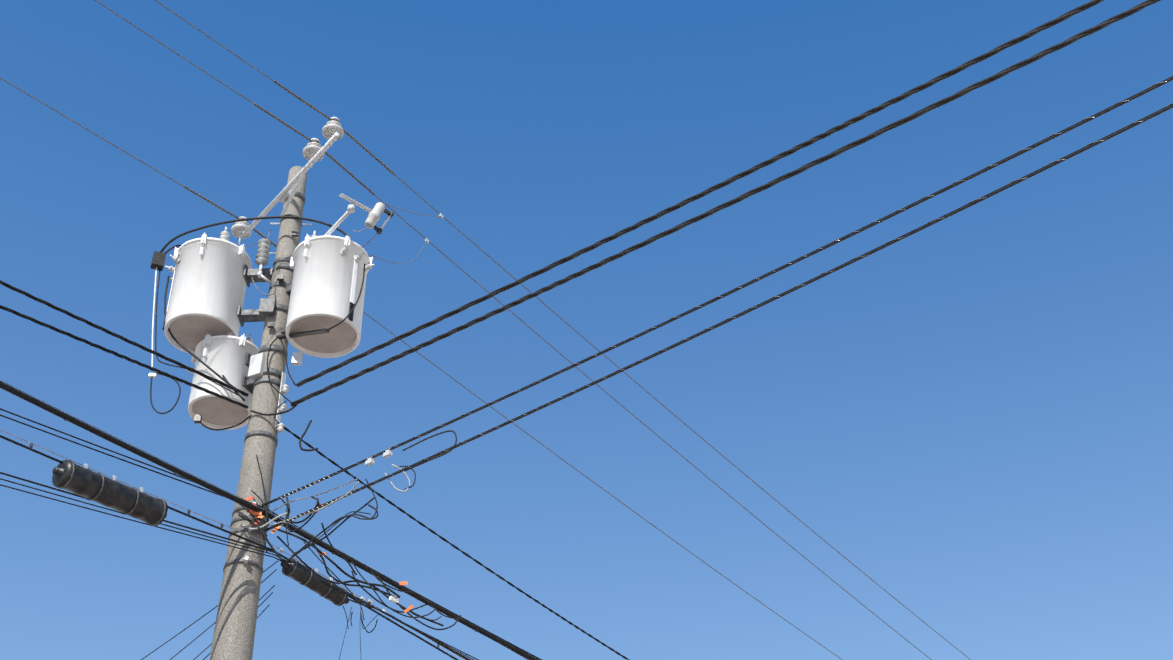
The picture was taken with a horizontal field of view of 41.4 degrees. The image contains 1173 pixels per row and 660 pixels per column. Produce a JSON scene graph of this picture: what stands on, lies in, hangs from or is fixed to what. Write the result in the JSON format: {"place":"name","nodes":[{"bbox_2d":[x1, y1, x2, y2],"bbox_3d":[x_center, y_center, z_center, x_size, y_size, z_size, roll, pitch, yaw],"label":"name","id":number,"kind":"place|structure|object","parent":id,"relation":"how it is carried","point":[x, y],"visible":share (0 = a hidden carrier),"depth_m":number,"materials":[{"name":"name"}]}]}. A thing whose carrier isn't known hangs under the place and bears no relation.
{"place":"outdoors","nodes":[
{"label":"outdoors","id":0,"kind":"place"},
{"bbox_2d":[209,166,306,659],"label":"pole","id":1,"kind":"object","parent":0,"point":[235,628],"visible":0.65,"depth_m":14.11,"materials":[{"name":"concrete"}]},
{"bbox_2d":[29,194,476,647],"bbox_3d":[-2.558,0.202,14.534,4.661,4.934,2.486,18,-41,-23],"label":"pole hardware","id":2,"kind":"object","parent":1,"relation":"attached to","point":[86,482],"visible":0.92,"depth_m":13.71,"materials":[{"name":"black plastic"}]},
{"bbox_2d":[162,227,272,352],"bbox_3d":[-3.739,-0.430,15.650,1.038,1.252,0.758,17,-41,-22],"label":"transformer","id":3,"kind":"object","parent":2,"relation":"attached to","point":[211,278],"visible":0.94,"depth_m":15.31,"materials":[{"name":"paint"}]},
{"bbox_2d":[185,332,258,429],"bbox_3d":[-3.537,0.399,15.245,0.826,1.000,0.658,0,-37,-1],"label":"transformer","id":4,"kind":"object","parent":2,"relation":"attached to","point":[228,355],"visible":0.71,"depth_m":14.98,"materials":[{"name":"paint"}]},
{"bbox_2d":[231,117,343,244],"bbox_3d":[-3.089,-1.393,16.189,0.372,0.644,2.148,25,-44,-30],"label":"crossarm","id":5,"kind":"object","parent":2,"relation":"attached to","point":[313,152],"visible":0.88,"depth_m":15.93,"materials":[{"name":"paint"}]},
{"bbox_2d":[281,231,374,357],"bbox_3d":[-2.525,-0.452,15.191,0.907,1.254,0.796,0,-37,-1],"label":"transformer","id":6,"kind":"object","parent":2,"relation":"attached to","point":[323,289],"visible":0.98,"depth_m":14.90,"materials":[{"name":"paint"}]},
{"bbox_2d":[0,0,970,659],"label":"power lines","id":7,"kind":"object","parent":2,"relation":"attached to","point":[460,268],"visible":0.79,"depth_m":16.82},
{"bbox_2d":[0,81,1171,659],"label":"messenger strands","id":8,"kind":"object","parent":2,"relation":"attached to","point":[412,437],"visible":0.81,"depth_m":12.62,"materials":[{"name":"metal"}]},
{"bbox_2d":[0,0,1172,659],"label":"black cables","id":9,"kind":"object","parent":2,"relation":"attached to","point":[316,540],"visible":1,"depth_m":12.86,"materials":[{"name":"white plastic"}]},
{"bbox_2d":[0,0,1172,659],"label":"sky","id":10,"kind":"structure","parent":0,"point":[974,410],"materials":[{"name":"blue"}]}
]}

